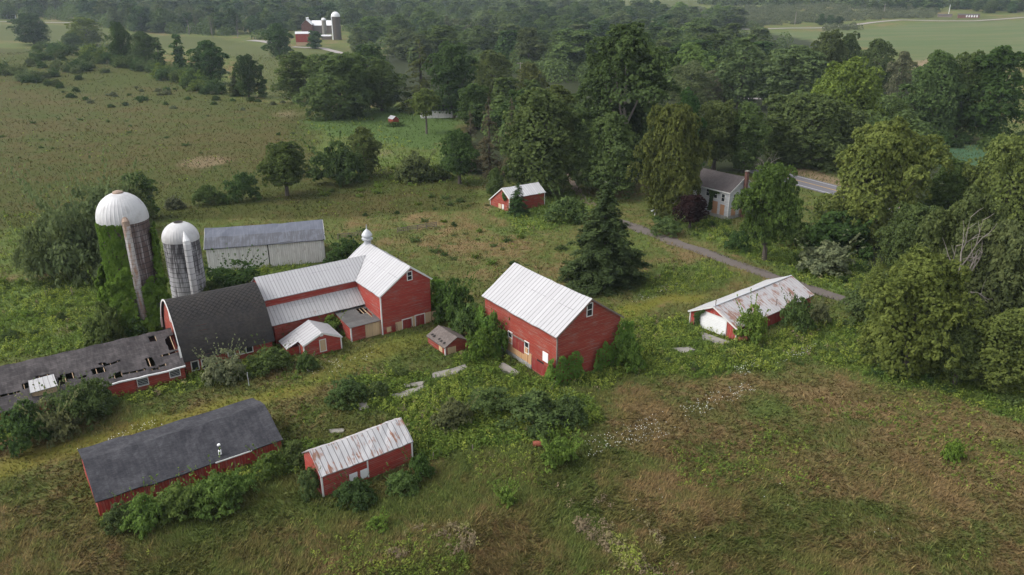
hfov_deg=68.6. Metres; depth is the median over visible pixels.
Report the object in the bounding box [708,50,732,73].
tree
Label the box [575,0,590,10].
tree
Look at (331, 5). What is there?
tree
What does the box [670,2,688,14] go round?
tree
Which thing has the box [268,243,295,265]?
sliding door
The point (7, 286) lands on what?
bush
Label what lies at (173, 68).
bush
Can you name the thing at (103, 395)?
bush
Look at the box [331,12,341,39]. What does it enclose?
silo
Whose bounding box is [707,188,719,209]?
climbing vine
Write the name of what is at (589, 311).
window
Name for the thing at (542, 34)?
tree
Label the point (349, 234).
rail fence
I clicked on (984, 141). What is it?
bush
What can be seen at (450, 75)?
tree
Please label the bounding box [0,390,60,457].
bush
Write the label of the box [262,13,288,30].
tree
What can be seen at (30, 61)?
shrub
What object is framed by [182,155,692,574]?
weeds
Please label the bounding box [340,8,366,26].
tree
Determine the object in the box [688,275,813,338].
garage
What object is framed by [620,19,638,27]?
tree
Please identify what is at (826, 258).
bush
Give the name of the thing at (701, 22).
tree
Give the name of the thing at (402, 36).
tree
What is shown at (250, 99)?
bush
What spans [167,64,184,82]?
bush
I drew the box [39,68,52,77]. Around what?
shrub
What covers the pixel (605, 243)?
conifer
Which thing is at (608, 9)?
tree
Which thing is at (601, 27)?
tree
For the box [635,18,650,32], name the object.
tree
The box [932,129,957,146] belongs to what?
bush
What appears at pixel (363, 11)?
tree
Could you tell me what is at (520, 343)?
sliding door
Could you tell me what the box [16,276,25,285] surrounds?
bush
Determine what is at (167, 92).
bush
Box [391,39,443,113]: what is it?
conifer
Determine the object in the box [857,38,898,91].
tree
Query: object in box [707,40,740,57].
tree
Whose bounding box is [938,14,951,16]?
outbuilding
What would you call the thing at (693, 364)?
bush
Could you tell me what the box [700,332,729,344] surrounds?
pavement
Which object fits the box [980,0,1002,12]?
tree
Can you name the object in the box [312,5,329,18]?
tree
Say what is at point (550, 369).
climbing vine
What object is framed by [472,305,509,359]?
bush
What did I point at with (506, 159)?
conifer
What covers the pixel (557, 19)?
tree
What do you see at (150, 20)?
tree
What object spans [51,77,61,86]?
shrub
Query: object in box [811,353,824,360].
bush
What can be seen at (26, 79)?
shrub
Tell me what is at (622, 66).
tree
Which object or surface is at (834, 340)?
bush
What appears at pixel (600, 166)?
tree
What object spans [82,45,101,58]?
bush
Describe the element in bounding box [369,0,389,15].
tree
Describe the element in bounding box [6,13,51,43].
tree
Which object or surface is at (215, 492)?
bush
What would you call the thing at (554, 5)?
tree
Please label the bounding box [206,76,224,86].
bush
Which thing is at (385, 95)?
tree
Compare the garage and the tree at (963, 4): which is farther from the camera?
the tree at (963, 4)
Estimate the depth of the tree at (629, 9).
1026.05 m
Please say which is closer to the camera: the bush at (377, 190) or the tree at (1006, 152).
the tree at (1006, 152)
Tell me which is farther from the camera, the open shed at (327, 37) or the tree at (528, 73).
the open shed at (327, 37)
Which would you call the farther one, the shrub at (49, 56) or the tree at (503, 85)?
the shrub at (49, 56)
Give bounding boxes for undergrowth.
[1,0,942,174]
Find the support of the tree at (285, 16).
on the ground at (920, 42)
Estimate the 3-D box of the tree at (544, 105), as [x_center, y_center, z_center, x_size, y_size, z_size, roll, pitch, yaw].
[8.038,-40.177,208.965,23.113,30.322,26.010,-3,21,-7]
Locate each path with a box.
[294,46,343,53]
[565,173,594,207]
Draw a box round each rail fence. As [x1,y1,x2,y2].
[337,231,361,238]
[397,222,436,231]
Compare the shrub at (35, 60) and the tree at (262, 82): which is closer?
the tree at (262, 82)
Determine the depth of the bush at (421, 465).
86.03 m
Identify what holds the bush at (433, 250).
on the ground at (920, 42)
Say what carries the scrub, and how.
on the ground at (920, 42)
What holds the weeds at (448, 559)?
on the ground at (920, 42)
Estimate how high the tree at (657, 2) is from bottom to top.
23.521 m
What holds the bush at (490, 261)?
on the ground at (920, 42)
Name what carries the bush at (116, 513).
on the ground at (920, 42)
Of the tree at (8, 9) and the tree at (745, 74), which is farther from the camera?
the tree at (8, 9)
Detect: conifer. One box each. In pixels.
[224,71,243,96]
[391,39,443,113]
[463,111,485,171]
[472,96,506,178]
[498,97,514,174]
[506,183,530,216]
[556,181,653,296]
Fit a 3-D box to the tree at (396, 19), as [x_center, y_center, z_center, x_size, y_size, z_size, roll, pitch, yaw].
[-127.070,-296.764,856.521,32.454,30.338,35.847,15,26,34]
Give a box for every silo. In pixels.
[95,190,160,319]
[161,220,206,297]
[321,18,326,34]
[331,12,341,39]
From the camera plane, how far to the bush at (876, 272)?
140.96 m
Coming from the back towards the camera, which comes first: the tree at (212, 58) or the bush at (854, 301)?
the tree at (212, 58)
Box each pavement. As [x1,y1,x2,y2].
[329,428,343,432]
[357,402,368,410]
[392,385,425,397]
[404,381,424,387]
[432,364,466,377]
[499,362,519,374]
[673,347,694,352]
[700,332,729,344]
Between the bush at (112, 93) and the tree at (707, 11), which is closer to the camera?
the bush at (112, 93)
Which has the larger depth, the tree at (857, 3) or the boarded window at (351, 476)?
the tree at (857, 3)
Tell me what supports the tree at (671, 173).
on the ground at (920, 42)
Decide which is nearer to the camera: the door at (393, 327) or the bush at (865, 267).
the door at (393, 327)
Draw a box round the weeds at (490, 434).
[0,116,1023,525]
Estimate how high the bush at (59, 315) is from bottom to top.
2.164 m
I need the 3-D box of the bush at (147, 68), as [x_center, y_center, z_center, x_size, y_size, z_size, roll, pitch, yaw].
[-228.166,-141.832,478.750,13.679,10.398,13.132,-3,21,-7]
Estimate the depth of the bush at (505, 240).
170.97 m
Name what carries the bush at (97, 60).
on the ground at (920, 42)
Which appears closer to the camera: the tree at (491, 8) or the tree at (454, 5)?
the tree at (491, 8)
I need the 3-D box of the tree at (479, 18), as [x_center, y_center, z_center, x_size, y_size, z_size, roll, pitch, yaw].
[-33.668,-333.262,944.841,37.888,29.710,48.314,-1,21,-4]
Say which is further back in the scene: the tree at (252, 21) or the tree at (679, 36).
the tree at (252, 21)
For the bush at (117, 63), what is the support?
on the ground at (920, 42)
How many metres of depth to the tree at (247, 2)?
1196.64 m
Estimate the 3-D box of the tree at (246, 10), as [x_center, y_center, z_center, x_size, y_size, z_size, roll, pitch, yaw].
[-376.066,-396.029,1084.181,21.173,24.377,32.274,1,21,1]
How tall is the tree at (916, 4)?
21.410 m
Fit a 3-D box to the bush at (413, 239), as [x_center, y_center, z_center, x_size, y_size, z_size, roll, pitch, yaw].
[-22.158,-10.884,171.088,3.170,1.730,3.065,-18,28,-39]
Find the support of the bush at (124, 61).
on the ground at (920, 42)
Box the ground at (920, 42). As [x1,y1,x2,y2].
[0,0,1023,574]
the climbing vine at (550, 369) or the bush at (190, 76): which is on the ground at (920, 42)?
the bush at (190, 76)
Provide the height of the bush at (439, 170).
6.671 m
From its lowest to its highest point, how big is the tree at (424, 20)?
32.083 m
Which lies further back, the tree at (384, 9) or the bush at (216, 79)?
the tree at (384, 9)
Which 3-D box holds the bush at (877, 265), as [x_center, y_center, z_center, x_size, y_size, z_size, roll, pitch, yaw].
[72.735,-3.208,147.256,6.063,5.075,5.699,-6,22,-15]
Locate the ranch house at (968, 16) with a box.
[957,14,979,17]
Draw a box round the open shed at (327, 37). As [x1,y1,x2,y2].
[321,35,331,39]
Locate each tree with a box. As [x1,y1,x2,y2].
[0,2,18,18]
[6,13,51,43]
[10,0,26,13]
[22,0,42,14]
[37,0,53,15]
[47,0,63,9]
[60,32,82,47]
[64,17,105,43]
[74,0,91,15]
[92,0,117,15]
[104,7,122,27]
[104,21,134,60]
[117,2,134,21]
[120,171,160,215]
[121,8,133,27]
[127,6,148,30]
[127,31,161,62]
[133,6,150,18]
[137,1,153,8]
[146,8,181,32]
[146,12,165,30]
[150,4,176,14]
[150,42,170,67]
[162,0,178,14]
[168,34,188,68]
[174,5,187,22]
[178,13,200,28]
[184,40,231,81]
[185,55,212,79]
[192,16,198,30]
[196,5,215,17]
[207,16,215,33]
[211,0,219,11]
[211,12,226,30]
[213,3,239,15]
[217,0,238,10]
[219,8,243,31]
[232,0,244,12]
[232,53,263,96]
[241,0,255,12]
[243,4,253,16]
[243,15,263,32]
[246,5,261,22]
[256,12,266,27]
[256,64,267,96]
[257,10,277,31]
[257,141,310,195]
[258,0,268,10]
[259,23,293,56]
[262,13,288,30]
[263,2,282,12]
[269,51,317,102]
[270,0,287,12]
[279,10,291,24]
[286,5,301,22]
[291,13,310,28]
[292,52,376,119]
[293,0,307,6]
[298,6,317,20]
[306,30,322,48]
[307,6,316,17]
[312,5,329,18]
[321,10,342,22]
[323,2,339,15]
[334,0,344,12]
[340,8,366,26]
[346,126,382,175]
[347,27,368,51]
[350,44,387,83]
[356,8,367,25]
[356,16,383,43]
[360,57,411,110]
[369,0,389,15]
[374,16,385,36]
[375,3,396,18]
[382,13,416,32]
[382,28,414,55]
[383,0,397,10]
[383,29,416,59]
[384,25,401,39]
[394,33,437,61]
[397,0,416,12]
[405,87,441,133]
[409,7,426,21]
[412,2,435,13]
[417,11,439,30]
[420,30,433,58]
[420,40,479,117]
[425,25,460,53]
[428,15,445,30]
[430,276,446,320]
[438,128,479,183]
[446,1,459,14]
[450,18,477,33]
[450,25,465,34]
[452,5,476,17]
[452,32,477,56]
[453,83,490,128]
[463,25,500,54]
[468,50,516,101]
[471,10,495,31]
[485,167,503,195]
[486,10,515,35]
[487,6,503,18]
[488,23,521,47]
[488,76,519,113]
[489,89,525,140]
[493,30,522,66]
[499,87,582,192]
[501,113,555,185]
[502,1,518,11]
[510,27,546,69]
[513,61,549,90]
[515,5,535,18]
[522,0,539,10]
[522,79,540,90]
[533,6,551,23]
[534,30,550,55]
[537,84,577,153]
[545,29,600,74]
[545,30,567,59]
[548,2,559,11]
[548,6,557,15]
[548,15,562,30]
[567,18,593,29]
[567,93,582,107]
[568,6,595,22]
[568,23,597,36]
[570,21,687,182]
[570,111,640,199]
[574,29,598,61]
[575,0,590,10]
[588,14,614,24]
[590,9,607,18]
[590,20,612,36]
[601,10,632,26]
[602,6,617,20]
[615,6,637,20]
[617,0,625,8]
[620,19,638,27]
[625,102,713,222]
[630,0,650,7]
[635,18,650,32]
[641,0,657,9]
[647,24,665,39]
[649,14,675,24]
[651,0,660,13]
[653,4,669,14]
[655,39,672,59]
[657,27,680,47]
[661,23,684,33]
[661,39,713,58]
[661,42,717,91]
[665,60,716,107]
[667,7,689,23]
[667,18,682,28]
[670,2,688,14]
[672,194,709,227]
[673,28,682,40]
[673,86,706,166]
[678,22,691,31]
[679,22,724,41]
[682,27,695,35]
[687,6,700,19]
[691,17,706,21]
[692,70,724,102]
[695,20,713,32]
[697,33,711,38]
[698,99,743,169]
[701,4,723,16]
[702,33,735,58]
[707,7,726,21]
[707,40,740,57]
[708,9,742,27]
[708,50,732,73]
[712,34,767,107]
[713,57,743,101]
[715,33,733,49]
[716,23,745,43]
[727,100,772,172]
[730,6,749,27]
[730,161,804,260]
[738,41,779,65]
[738,45,773,83]
[747,27,779,52]
[752,26,772,40]
[752,44,831,105]
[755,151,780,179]
[761,92,866,174]
[808,29,848,84]
[810,56,888,120]
[812,116,954,252]
[815,16,826,24]
[817,104,872,152]
[825,15,834,23]
[828,155,899,221]
[832,16,844,24]
[842,31,865,60]
[848,0,863,7]
[856,243,986,382]
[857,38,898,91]
[866,0,878,8]
[872,201,942,266]
[876,0,891,9]
[884,51,918,99]
[885,0,896,8]
[885,98,904,107]
[887,101,918,122]
[897,0,906,8]
[897,49,968,134]
[910,182,1008,305]
[912,0,926,7]
[913,81,941,111]
[917,155,972,233]
[922,0,939,10]
[930,323,998,384]
[932,218,1023,361]
[933,0,943,10]
[940,49,994,137]
[942,209,996,301]
[947,0,960,8]
[954,133,1023,230]
[958,45,1023,137]
[959,0,972,8]
[959,307,1023,393]
[970,0,985,10]
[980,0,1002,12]
[987,0,1010,10]
[1007,1,1018,12]
[1015,0,1023,11]
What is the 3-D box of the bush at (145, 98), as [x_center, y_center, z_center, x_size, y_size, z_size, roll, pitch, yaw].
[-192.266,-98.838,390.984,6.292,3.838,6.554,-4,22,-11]
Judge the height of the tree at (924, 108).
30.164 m
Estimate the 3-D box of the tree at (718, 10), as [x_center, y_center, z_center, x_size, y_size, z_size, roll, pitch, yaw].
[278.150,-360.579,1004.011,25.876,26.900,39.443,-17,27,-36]
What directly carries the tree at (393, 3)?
on the ground at (920, 42)
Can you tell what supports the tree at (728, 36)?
on the ground at (920, 42)
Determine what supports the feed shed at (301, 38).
on the ground at (920, 42)
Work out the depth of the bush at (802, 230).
165.79 m
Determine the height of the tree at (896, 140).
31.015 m
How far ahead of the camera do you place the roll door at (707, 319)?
124.24 m
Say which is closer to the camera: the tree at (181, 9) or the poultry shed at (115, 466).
the poultry shed at (115, 466)
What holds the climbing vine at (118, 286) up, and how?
attached to the silo at (128, 213)
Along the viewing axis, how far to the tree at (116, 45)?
501.65 m
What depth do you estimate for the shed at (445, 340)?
118.21 m
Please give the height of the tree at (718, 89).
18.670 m
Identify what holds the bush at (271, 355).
on the ground at (920, 42)
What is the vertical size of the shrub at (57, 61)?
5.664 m
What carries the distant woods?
on the ground at (920, 42)
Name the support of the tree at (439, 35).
on the ground at (920, 42)
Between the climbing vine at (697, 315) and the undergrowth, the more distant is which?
the undergrowth
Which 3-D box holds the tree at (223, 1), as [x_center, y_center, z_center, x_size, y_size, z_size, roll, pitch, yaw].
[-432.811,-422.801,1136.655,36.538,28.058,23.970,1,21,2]
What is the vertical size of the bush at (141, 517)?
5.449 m
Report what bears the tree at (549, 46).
on the ground at (920, 42)
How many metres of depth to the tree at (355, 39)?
710.09 m
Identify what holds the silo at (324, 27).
on the ground at (920, 42)
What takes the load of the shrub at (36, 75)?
on the ground at (920, 42)
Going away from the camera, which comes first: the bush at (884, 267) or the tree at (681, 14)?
the bush at (884, 267)
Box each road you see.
[0,21,71,22]
[247,40,275,42]
[742,17,1023,29]
[750,169,899,211]
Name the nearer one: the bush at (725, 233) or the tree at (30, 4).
the bush at (725, 233)
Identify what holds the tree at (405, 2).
on the ground at (920, 42)
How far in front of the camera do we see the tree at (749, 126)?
230.96 m
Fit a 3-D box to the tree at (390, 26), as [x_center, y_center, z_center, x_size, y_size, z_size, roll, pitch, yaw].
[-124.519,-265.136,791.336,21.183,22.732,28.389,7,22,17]
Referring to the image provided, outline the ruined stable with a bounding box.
[0,328,185,421]
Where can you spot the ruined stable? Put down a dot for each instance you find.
(131, 354)
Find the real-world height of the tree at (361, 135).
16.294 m
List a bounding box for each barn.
[160,282,274,373]
[251,225,435,343]
[301,17,313,31]
[302,417,412,496]
[312,20,331,33]
[482,262,623,382]
[489,182,545,209]
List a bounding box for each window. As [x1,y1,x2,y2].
[136,377,148,386]
[169,369,180,377]
[190,360,199,370]
[246,346,253,353]
[349,472,357,480]
[360,468,367,477]
[407,271,412,280]
[524,340,528,354]
[543,351,547,362]
[586,302,592,316]
[721,193,725,201]
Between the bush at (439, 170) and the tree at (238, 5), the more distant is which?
the tree at (238, 5)
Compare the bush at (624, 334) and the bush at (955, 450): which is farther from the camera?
the bush at (624, 334)
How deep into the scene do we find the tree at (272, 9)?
1017.36 m
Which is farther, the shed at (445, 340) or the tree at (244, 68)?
the tree at (244, 68)
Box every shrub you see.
[0,61,9,68]
[0,63,16,75]
[8,67,32,81]
[9,63,27,72]
[17,73,34,82]
[21,56,35,66]
[25,70,45,78]
[25,72,42,82]
[26,47,48,59]
[29,55,41,63]
[35,60,48,67]
[38,49,54,59]
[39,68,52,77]
[41,77,52,85]
[45,60,60,70]
[46,67,60,76]
[51,58,62,65]
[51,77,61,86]
[53,81,63,88]
[57,54,67,59]
[60,65,71,72]
[64,57,87,67]
[68,63,81,73]
[72,71,83,79]
[74,50,94,61]
[74,56,96,67]
[78,61,92,71]
[99,65,110,72]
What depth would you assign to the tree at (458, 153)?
217.58 m
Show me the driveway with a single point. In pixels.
(745, 266)
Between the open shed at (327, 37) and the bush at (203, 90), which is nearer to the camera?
the bush at (203, 90)
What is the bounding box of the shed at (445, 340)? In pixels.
[426,325,469,355]
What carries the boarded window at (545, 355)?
in the hay barn at (548, 320)
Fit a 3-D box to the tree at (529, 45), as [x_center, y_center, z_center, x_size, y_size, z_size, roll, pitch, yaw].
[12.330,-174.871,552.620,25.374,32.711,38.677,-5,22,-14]
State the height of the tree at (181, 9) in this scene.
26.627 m
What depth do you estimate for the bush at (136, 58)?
489.05 m
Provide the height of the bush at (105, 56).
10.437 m
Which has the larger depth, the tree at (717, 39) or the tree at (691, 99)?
the tree at (717, 39)
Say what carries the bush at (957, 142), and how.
on the ground at (920, 42)
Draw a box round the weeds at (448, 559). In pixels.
[0,53,1023,574]
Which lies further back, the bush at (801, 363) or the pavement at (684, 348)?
the pavement at (684, 348)
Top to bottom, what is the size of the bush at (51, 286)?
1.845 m
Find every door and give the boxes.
[208,247,240,269]
[239,245,269,267]
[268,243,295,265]
[295,240,323,263]
[319,338,326,351]
[391,324,397,331]
[402,317,412,328]
[415,313,424,325]
[512,335,517,349]
[518,339,523,353]
[532,358,544,375]
[700,311,726,336]
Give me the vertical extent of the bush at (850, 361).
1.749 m
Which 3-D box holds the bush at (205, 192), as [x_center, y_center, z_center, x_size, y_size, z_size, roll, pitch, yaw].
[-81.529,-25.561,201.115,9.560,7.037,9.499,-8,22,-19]
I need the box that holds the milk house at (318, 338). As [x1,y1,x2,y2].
[279,320,342,355]
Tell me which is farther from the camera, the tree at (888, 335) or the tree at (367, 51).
the tree at (367, 51)
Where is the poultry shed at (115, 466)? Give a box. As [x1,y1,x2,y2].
[78,398,282,517]
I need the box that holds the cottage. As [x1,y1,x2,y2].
[420,105,467,117]
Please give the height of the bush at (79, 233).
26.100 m
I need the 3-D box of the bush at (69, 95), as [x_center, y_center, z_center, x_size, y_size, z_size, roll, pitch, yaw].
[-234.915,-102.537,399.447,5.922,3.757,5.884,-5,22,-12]
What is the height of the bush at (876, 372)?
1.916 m
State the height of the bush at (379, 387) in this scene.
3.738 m
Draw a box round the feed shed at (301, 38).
[295,31,310,45]
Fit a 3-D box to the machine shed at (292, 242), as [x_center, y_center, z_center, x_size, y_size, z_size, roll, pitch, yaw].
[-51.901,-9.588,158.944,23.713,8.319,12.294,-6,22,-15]
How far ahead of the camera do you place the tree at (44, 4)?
1086.68 m
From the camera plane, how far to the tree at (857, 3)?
1268.54 m
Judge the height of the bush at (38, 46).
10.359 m
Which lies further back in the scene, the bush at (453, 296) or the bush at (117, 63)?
the bush at (117, 63)
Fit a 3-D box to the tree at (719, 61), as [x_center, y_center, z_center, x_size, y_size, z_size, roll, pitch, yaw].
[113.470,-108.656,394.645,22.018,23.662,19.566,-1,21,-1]
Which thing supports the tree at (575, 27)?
on the ground at (920, 42)
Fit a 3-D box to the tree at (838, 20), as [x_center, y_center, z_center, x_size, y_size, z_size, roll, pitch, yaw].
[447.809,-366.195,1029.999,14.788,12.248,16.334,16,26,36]
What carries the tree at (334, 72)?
on the ground at (920, 42)
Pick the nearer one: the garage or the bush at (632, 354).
the bush at (632, 354)
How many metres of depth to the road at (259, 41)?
840.92 m
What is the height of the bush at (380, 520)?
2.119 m
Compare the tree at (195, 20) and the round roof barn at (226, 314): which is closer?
the round roof barn at (226, 314)
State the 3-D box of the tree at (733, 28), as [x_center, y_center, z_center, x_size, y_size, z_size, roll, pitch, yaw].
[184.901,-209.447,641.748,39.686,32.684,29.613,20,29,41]
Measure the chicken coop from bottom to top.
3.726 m
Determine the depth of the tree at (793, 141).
238.14 m
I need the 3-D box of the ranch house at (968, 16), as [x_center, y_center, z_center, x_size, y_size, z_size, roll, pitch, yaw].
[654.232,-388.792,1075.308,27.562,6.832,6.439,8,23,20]
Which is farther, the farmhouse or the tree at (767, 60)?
the tree at (767, 60)
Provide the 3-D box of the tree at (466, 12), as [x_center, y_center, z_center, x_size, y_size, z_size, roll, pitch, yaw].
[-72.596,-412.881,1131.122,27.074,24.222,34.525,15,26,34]
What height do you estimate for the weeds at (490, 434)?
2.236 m
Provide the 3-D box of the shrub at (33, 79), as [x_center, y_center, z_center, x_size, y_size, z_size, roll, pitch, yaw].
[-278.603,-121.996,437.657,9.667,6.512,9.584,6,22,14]
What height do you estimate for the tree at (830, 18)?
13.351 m
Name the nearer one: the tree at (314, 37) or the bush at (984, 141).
the bush at (984, 141)
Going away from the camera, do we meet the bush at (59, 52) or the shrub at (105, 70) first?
the shrub at (105, 70)
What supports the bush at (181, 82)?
on the ground at (920, 42)
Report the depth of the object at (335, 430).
96.33 m
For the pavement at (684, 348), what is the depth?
118.33 m
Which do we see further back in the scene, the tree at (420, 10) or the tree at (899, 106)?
the tree at (420, 10)
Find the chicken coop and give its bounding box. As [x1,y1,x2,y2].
[388,115,398,122]
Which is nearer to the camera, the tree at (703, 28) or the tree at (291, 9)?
the tree at (703, 28)
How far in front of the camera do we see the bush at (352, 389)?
101.57 m
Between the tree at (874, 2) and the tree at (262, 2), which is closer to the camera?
the tree at (262, 2)
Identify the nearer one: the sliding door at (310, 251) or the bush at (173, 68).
the sliding door at (310, 251)
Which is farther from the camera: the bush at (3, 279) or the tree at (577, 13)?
the tree at (577, 13)
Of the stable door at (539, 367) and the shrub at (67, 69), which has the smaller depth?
the stable door at (539, 367)
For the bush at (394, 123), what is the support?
on the ground at (920, 42)
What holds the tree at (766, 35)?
on the ground at (920, 42)
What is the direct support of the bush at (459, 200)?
on the ground at (920, 42)
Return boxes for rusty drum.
[533,441,541,446]
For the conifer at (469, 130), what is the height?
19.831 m
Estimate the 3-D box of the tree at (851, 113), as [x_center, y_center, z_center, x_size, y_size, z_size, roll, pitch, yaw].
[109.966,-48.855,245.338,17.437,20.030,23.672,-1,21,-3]
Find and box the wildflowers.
[77,287,811,496]
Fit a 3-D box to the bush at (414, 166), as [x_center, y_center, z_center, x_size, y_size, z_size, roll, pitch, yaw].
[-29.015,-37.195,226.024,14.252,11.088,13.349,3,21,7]
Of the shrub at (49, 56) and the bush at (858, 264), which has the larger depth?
the shrub at (49, 56)
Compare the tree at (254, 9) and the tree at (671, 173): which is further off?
the tree at (254, 9)
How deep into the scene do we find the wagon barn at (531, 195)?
197.62 m
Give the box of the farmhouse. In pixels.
[693,168,750,218]
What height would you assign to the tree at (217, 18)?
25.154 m
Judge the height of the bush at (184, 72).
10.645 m
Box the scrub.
[667,1,940,30]
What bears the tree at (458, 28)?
on the ground at (920, 42)
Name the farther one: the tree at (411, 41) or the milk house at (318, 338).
the tree at (411, 41)
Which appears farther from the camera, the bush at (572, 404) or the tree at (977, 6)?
the tree at (977, 6)
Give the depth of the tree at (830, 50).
403.88 m
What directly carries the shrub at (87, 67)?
on the ground at (920, 42)
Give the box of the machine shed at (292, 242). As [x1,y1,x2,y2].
[204,219,324,271]
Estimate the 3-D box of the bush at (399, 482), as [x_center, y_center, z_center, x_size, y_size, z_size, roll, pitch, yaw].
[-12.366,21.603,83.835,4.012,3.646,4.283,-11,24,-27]
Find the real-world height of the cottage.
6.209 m
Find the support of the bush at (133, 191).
on the ground at (920, 42)
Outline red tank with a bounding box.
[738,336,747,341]
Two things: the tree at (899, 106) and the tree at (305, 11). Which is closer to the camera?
the tree at (899, 106)
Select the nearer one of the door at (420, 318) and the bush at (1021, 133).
the door at (420, 318)
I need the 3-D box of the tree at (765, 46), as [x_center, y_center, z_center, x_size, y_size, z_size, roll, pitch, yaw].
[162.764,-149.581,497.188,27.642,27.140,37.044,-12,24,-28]
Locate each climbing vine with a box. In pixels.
[90,221,170,340]
[435,279,444,318]
[467,305,485,338]
[544,358,554,383]
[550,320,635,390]
[693,309,704,326]
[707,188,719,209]
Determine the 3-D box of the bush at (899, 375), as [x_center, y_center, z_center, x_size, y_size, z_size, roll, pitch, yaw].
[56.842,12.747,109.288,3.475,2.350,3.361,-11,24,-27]
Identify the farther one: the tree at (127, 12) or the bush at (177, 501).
the tree at (127, 12)
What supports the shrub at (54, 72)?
on the ground at (920, 42)
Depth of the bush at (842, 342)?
119.66 m
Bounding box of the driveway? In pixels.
[619,219,872,312]
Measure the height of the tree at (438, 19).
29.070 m
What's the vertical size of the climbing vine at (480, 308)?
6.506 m
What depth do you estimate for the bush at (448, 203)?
201.26 m
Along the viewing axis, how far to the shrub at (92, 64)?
481.94 m
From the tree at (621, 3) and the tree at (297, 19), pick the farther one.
the tree at (621, 3)
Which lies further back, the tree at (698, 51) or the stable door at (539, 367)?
the tree at (698, 51)
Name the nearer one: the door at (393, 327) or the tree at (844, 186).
the door at (393, 327)
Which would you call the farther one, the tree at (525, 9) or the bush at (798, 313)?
the tree at (525, 9)
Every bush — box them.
[0,202,86,286]
[0,274,8,282]
[0,327,18,341]
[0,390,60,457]
[2,147,137,287]
[2,282,15,289]
[9,372,83,448]
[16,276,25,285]
[27,327,38,335]
[28,280,43,286]
[31,40,47,52]
[33,377,112,431]
[44,40,62,52]
[46,280,58,288]
[47,309,58,316]
[53,47,65,55]
[55,311,69,320]
[59,371,118,415]
[61,42,80,55]
[65,93,77,97]
[66,161,156,230]
[71,298,127,347]
[73,86,80,91]
[76,41,108,55]
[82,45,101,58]
[84,270,120,315]
[86,97,96,103]
[88,49,106,60]
[94,55,105,63]
[97,489,136,535]
[99,52,115,62]
[106,51,126,65]
[107,90,117,96]
[111,56,127,67]
[112,53,131,64]
[113,311,154,339]
[115,474,174,539]
[119,56,131,67]
[127,59,141,70]
[129,55,146,62]
[133,62,144,70]
[134,58,145,68]
[138,93,148,100]
[142,57,163,71]
[146,467,210,524]
[147,59,171,78]
[151,63,177,80]
[161,87,171,94]
[161,193,186,209]
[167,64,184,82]
[169,63,187,76]
[176,70,194,85]
[178,67,188,83]
[180,69,203,88]
[180,447,243,520]
[184,75,209,91]
[185,68,207,81]
[189,177,226,204]
[192,333,246,386]
[197,83,209,94]
[199,275,226,291]
[202,76,226,94]
[203,244,266,287]
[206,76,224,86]
[213,160,261,203]
[220,456,260,504]
[236,334,293,378]
[245,94,255,101]
[245,444,292,481]
[272,431,308,468]
[291,455,320,502]
[293,347,319,372]
[301,126,369,186]
[318,310,346,335]
[322,224,368,263]
[324,363,367,410]
[325,470,378,512]
[359,371,389,402]
[365,506,389,532]
[370,186,381,193]
[373,181,383,187]
[383,460,418,496]
[386,121,404,126]
[390,357,412,377]
[391,147,437,182]
[401,447,435,482]
[409,235,421,242]
[419,156,454,181]
[427,191,436,197]
[427,245,441,253]
[428,388,478,434]
[431,265,476,327]
[440,194,449,199]
[445,199,454,205]
[447,287,484,338]
[455,196,463,202]
[458,309,502,363]
[464,374,519,421]
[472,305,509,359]
[486,258,497,264]
[489,381,574,439]
[491,477,518,508]
[503,235,511,242]
[508,260,518,264]
[516,233,524,238]
[536,419,586,473]
[538,185,589,224]
[548,384,591,430]
[553,241,566,251]
[612,333,649,373]
[650,211,685,237]
[653,214,662,221]
[661,354,676,364]
[683,354,698,362]
[684,359,702,371]
[721,229,732,236]
[723,220,751,252]
[733,288,770,343]
[741,355,758,369]
[773,345,787,354]
[779,283,822,335]
[780,205,821,248]
[793,358,804,365]
[795,229,866,278]
[803,193,889,260]
[809,295,835,323]
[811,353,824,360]
[827,333,844,343]
[830,344,842,355]
[836,338,848,347]
[838,269,887,324]
[839,276,849,282]
[840,353,857,365]
[853,258,867,266]
[856,260,873,272]
[859,261,889,286]
[868,257,889,274]
[869,364,886,376]
[876,252,892,278]
[890,363,914,382]
[918,371,939,385]
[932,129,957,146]
[940,383,957,393]
[940,432,973,463]
[947,137,965,148]
[976,130,994,149]
[978,131,1010,144]
[996,389,1023,408]
[1010,127,1023,137]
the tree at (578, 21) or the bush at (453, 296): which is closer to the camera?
the bush at (453, 296)
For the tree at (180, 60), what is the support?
on the ground at (920, 42)
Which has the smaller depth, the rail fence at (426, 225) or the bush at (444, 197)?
the rail fence at (426, 225)
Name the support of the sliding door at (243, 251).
in the machine shed at (292, 242)
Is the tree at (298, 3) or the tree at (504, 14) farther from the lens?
the tree at (298, 3)
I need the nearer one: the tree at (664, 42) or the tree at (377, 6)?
the tree at (664, 42)
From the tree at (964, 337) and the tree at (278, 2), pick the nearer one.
the tree at (964, 337)
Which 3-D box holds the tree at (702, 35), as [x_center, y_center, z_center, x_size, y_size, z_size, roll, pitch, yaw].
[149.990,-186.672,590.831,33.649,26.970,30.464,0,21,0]
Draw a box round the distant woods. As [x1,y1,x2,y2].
[1,0,988,8]
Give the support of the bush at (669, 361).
on the ground at (920, 42)
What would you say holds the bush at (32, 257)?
on the ground at (920, 42)
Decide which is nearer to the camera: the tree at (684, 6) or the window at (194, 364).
the window at (194, 364)
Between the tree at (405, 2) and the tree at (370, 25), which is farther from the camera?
the tree at (405, 2)
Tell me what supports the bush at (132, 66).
on the ground at (920, 42)
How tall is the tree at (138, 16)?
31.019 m

